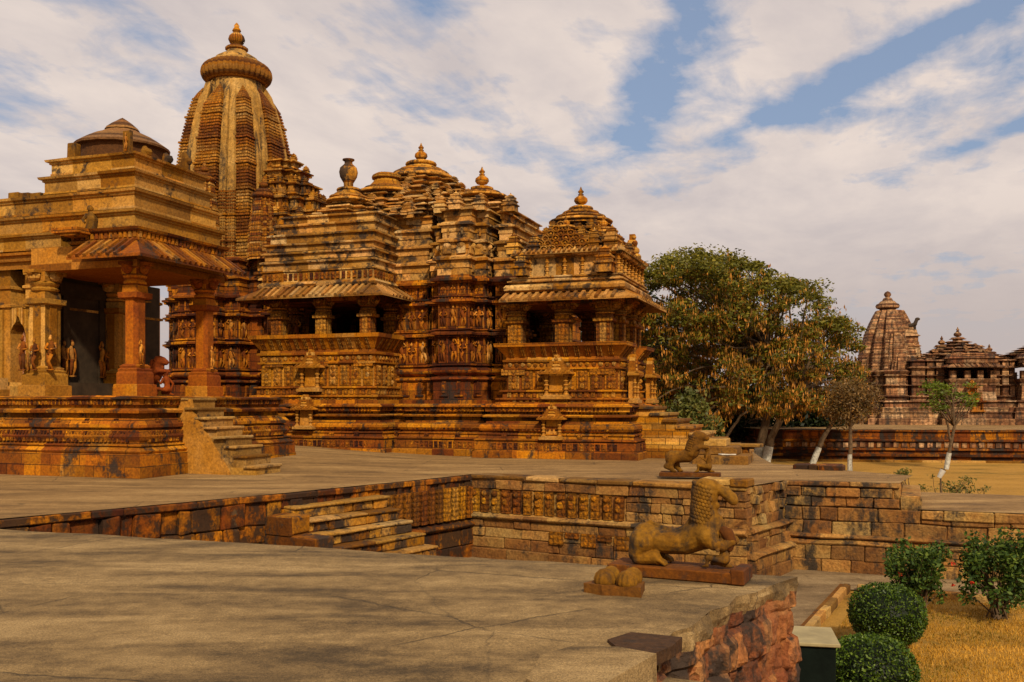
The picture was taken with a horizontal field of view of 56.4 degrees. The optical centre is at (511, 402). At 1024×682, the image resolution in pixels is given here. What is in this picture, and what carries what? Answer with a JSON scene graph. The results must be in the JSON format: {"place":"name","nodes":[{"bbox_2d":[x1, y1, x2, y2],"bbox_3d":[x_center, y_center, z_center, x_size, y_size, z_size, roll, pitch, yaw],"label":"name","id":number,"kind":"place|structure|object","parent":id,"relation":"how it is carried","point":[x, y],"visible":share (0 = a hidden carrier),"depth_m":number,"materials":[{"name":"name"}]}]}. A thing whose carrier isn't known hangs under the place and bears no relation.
{"place":"outdoors","nodes":[
{"label":"outdoors","id":0,"kind":"place"},
{"bbox_2d":[0,446,910,518],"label":"terrace","id":1,"kind":"structure","parent":0,"point":[306,468],"depth_m":21.68,"materials":[{"name":"beige stone"}]},
{"bbox_2d":[0,118,295,478],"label":"shrine pavilion","id":2,"kind":"structure","parent":1,"relation":"on","point":[108,228],"depth_m":23.04,"materials":[{"name":"stone"}]},
{"bbox_2d":[149,356,182,395],"bbox_3d":[-9.095,-0.626,24.235,1.458,1.112,0.533,0,0,19],"label":"lion statue","id":3,"kind":"object","parent":2,"relation":"on","point":[157,364],"visible":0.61,"depth_m":24.04,"materials":[{"name":"red stone"}]},
{"bbox_2d":[161,23,753,474],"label":"sandstone temple","id":4,"kind":"structure","parent":1,"relation":"on","point":[419,305],"depth_m":31.89,"materials":[{"name":"stone"}]},
{"bbox_2d":[659,431,720,476],"bbox_3d":[3.968,1.142,21.304,1.335,1.022,0.490,0,0,14],"label":"lion statue","id":5,"kind":"object","parent":1,"relation":"on","point":[690,452],"visible":1,"depth_m":21.17,"materials":[{"name":"stone"}]},
{"bbox_2d":[692,438,752,464],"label":"stone steps","id":6,"kind":"structure","parent":1,"relation":"on","point":[719,445],"depth_m":26.44,"materials":[{"name":"beige stone"}]},
{"bbox_2d":[730,443,762,452],"bbox_3d":[6.620,1.498,27.919,1.354,0.604,0.600,0,0,19],"label":"stone bench","id":7,"kind":"object","parent":1,"relation":"on","point":[746,447],"visible":0.47,"depth_m":27.65,"materials":[{"name":"beige stone"}]},
{"bbox_2d":[793,463,845,470],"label":"kerb wall","id":8,"kind":"structure","parent":1,"relation":"on","point":[834,467],"depth_m":24.05,"materials":[{"name":"stone"}]},
{"bbox_2d":[0,0,1023,386],"label":"sky","id":9,"kind":"structure","parent":0,"point":[871,148],"materials":[{"name":"white"}]},
{"bbox_2d":[662,677,696,681],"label":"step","id":10,"kind":"object","parent":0,"point":[666,679],"visible":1,"depth_m":6.42,"materials":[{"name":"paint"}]},
{"bbox_2d":[468,557,1019,625],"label":"path","id":11,"kind":"structure","parent":0,"point":[815,588],"depth_m":19.09,"materials":[{"name":"beige stone"}]},
{"bbox_2d":[470,461,1023,681],"bbox_3d":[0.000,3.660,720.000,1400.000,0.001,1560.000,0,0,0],"label":"ground","id":12,"kind":"structure","parent":0,"point":[1002,478],"depth_m":17.31,"materials":[{"name":"yellow plant"}]},
{"bbox_2d":[0,494,282,543],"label":"terrace wall","id":13,"kind":"structure","parent":12,"relation":"on","point":[238,519],"depth_m":16.21,"materials":[{"name":"stone"}]},
{"bbox_2d":[265,495,438,555],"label":"stone steps","id":14,"kind":"structure","parent":12,"relation":"on","point":[377,529],"depth_m":18.46,"materials":[{"name":"beige stone"}]},
{"bbox_2d":[279,475,474,557],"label":"terrace wall","id":15,"kind":"structure","parent":12,"relation":"on","point":[438,511],"depth_m":21.28,"materials":[{"name":"stone"}]},
{"bbox_2d":[0,529,794,681],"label":"platform","id":16,"kind":"structure","parent":12,"relation":"on","point":[78,607],"depth_m":7.77,"materials":[{"name":"stone"}]},
{"bbox_2d":[583,565,645,597],"bbox_3d":[0.913,1.606,8.567,0.548,0.248,0.402,0,0,14],"label":"carved stone fragment","id":17,"kind":"object","parent":16,"relation":"on","point":[610,580],"visible":1,"depth_m":8.45,"materials":[{"name":"brown stone"}]},
{"bbox_2d":[608,478,751,585],"bbox_3d":[1.636,1.215,9.335,1.339,0.967,0.473,0,0,25],"label":"lion statue","id":18,"kind":"object","parent":16,"relation":"on","point":[653,545],"visible":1,"depth_m":9.15,"materials":[{"name":"stone"}]},
{"bbox_2d":[469,473,754,564],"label":"terrace wall","id":19,"kind":"structure","parent":12,"relation":"on","point":[584,520],"depth_m":21.12,"materials":[{"name":"stone"}]},
{"bbox_2d":[642,288,685,346],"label":"dark tree","id":20,"kind":"object","parent":12,"relation":"on","point":[654,299],"depth_m":65.33,"materials":[{"name":"green plant"}]},
{"bbox_2d":[527,575,801,681],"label":"platform wall","id":21,"kind":"structure","parent":12,"relation":"on","point":[747,638],"depth_m":7.82,"materials":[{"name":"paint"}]},
{"bbox_2d":[643,325,717,417],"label":"dark tree","id":22,"kind":"object","parent":12,"relation":"on","point":[665,349],"visible":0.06,"depth_m":61.37,"materials":[{"name":"green plant"}]},
{"bbox_2d":[664,386,726,436],"bbox_3d":[7.601,1.495,39.900,2.736,4.346,1.907,0,0,0],"label":"shrub","id":23,"kind":"object","parent":12,"relation":"on","point":[692,408],"visible":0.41,"depth_m":39.70,"materials":[{"name":"green plant"}]},
{"bbox_2d":[706,373,780,442],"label":"dark tree","id":24,"kind":"object","parent":12,"relation":"on","point":[736,434],"visible":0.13,"depth_m":64.86,"materials":[{"name":"green plant"}]},
{"bbox_2d":[640,242,872,462],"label":"tree","id":25,"kind":"object","parent":12,"relation":"on","point":[749,349],"visible":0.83,"depth_m":53.61,"materials":[{"name":"green plant"}]},
{"bbox_2d":[735,481,796,575],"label":"terrace wall","id":26,"kind":"structure","parent":12,"relation":"on","point":[770,546],"depth_m":19.95,"materials":[{"name":"stone"}]},
{"bbox_2d":[740,387,846,433],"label":"dark tree","id":27,"kind":"object","parent":12,"relation":"on","point":[812,420],"visible":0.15,"depth_m":65.56,"materials":[{"name":"green plant"}]},
{"bbox_2d":[791,626,839,681],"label":"junction box","id":28,"kind":"object","parent":12,"relation":"on","point":[819,646],"visible":0.41,"depth_m":10.40,"materials":[{"name":"green metal"}]},
{"bbox_2d":[810,362,881,463],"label":"leaning tree","id":29,"kind":"object","parent":12,"relation":"on","point":[816,454],"visible":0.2,"depth_m":56.17,"materials":[{"name":"green plant"}]},
{"bbox_2d":[820,376,887,470],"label":"tree","id":30,"kind":"object","parent":12,"relation":"on","point":[854,405],"visible":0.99,"depth_m":47.73,"materials":[{"name":"brown plant"}]},
{"bbox_2d":[731,426,1023,460],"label":"terrace wall","id":31,"kind":"structure","parent":12,"relation":"on","point":[901,444],"depth_m":59.25,"materials":[{"name":"stone"}]},
{"bbox_2d":[836,632,921,681],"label":"clipped bush","id":32,"kind":"object","parent":12,"relation":"on","point":[869,657],"visible":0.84,"depth_m":10.99,"materials":[{"name":"green plant"}]},
{"bbox_2d":[846,581,928,645],"bbox_3d":[5.567,3.176,14.189,1.118,1.008,1.112,0,0,0],"label":"clipped bush","id":33,"kind":"object","parent":12,"relation":"on","point":[895,611],"visible":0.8,"depth_m":13.84,"materials":[{"name":"green plant"}]},
{"bbox_2d":[771,459,1023,462],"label":"lawn kerb","id":34,"kind":"structure","parent":12,"relation":"on","point":[923,461],"depth_m":58.41,"materials":[{"name":"stone"}]},
{"bbox_2d":[893,467,912,506],"bbox_3d":[11.049,2.736,26.997,0.591,1.803,0.526,0,0,0],"label":"weed","id":35,"kind":"object","parent":12,"relation":"on","point":[898,472],"visible":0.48,"depth_m":26.94,"materials":[{"name":"green plant"}]},
{"bbox_2d":[785,480,1023,581],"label":"terrace wall","id":36,"kind":"structure","parent":12,"relation":"on","point":[826,517],"depth_m":20.30,"materials":[{"name":"stone"}]},
{"bbox_2d":[800,583,1023,626],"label":"kerb","id":37,"kind":"structure","parent":12,"relation":"on","point":[824,609],"depth_m":17.17,"materials":[{"name":"stone"}]},
{"bbox_2d":[882,536,955,610],"bbox_3d":[6.851,2.980,16.230,1.226,1.324,1.256,0,0,0],"label":"flowering shrub","id":38,"kind":"object","parent":12,"relation":"on","point":[924,582],"visible":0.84,"depth_m":16.07,"materials":[{"name":"green plant"}]},
{"bbox_2d":[937,468,945,492],"bbox_3d":[12.217,2.749,27.173,0.240,1.762,0.167,0,0,0],"label":"garden lamp","id":39,"kind":"object","parent":12,"relation":"on","point":[941,473],"visible":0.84,"depth_m":27.15,"materials":[{"name":"white"}]},
{"bbox_2d":[919,474,976,492],"bbox_3d":[12.399,2.844,27.510,1.687,1.588,0.861,0,0,0],"label":"weed","id":40,"kind":"object","parent":12,"relation":"on","point":[950,487],"visible":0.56,"depth_m":27.41,"materials":[{"name":"green plant"}]},
{"bbox_2d":[915,378,982,468],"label":"sapling","id":41,"kind":"object","parent":12,"relation":"on","point":[949,400],"visible":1,"depth_m":52.21,"materials":[{"name":"green plant"}]},
{"bbox_2d":[943,481,989,493],"bbox_3d":[12.810,2.927,27.046,1.221,1.424,0.879,0,0,0],"label":"weed","id":42,"kind":"object","parent":12,"relation":"on","point":[966,489],"visible":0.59,"depth_m":27.04,"materials":[{"name":"green plant"}]},
{"bbox_2d":[954,526,1023,619],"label":"flowering shrub","id":43,"kind":"object","parent":12,"relation":"on","point":[1007,556],"visible":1,"depth_m":15.91,"materials":[{"name":"green plant"}]},
{"bbox_2d":[715,417,1023,429],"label":"terrace","id":44,"kind":"structure","parent":0,"point":[943,427],"depth_m":64.26,"materials":[{"name":"beige stone"}]},
{"bbox_2d":[857,291,1023,424],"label":"temple","id":45,"kind":"structure","parent":44,"relation":"on","point":[899,364],"depth_m":73.44,"materials":[{"name":"stone"}]},
{"bbox_2d":[836,599,1023,681],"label":"lawn grass","id":46,"kind":"structure","parent":0,"point":[965,647],"depth_m":14.27,"materials":[{"name":"plant"}]},
{"bbox_2d":[921,492,1023,512],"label":"terrace","id":47,"kind":"structure","parent":0,"point":[974,502],"depth_m":21.33,"materials":[{"name":"beige stone"}]},
{"bbox_2d":[893,482,921,510],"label":"stone steps","id":48,"kind":"structure","parent":47,"relation":"on","point":[910,491],"depth_m":20.55,"materials":[{"name":"beige stone"}]}
]}

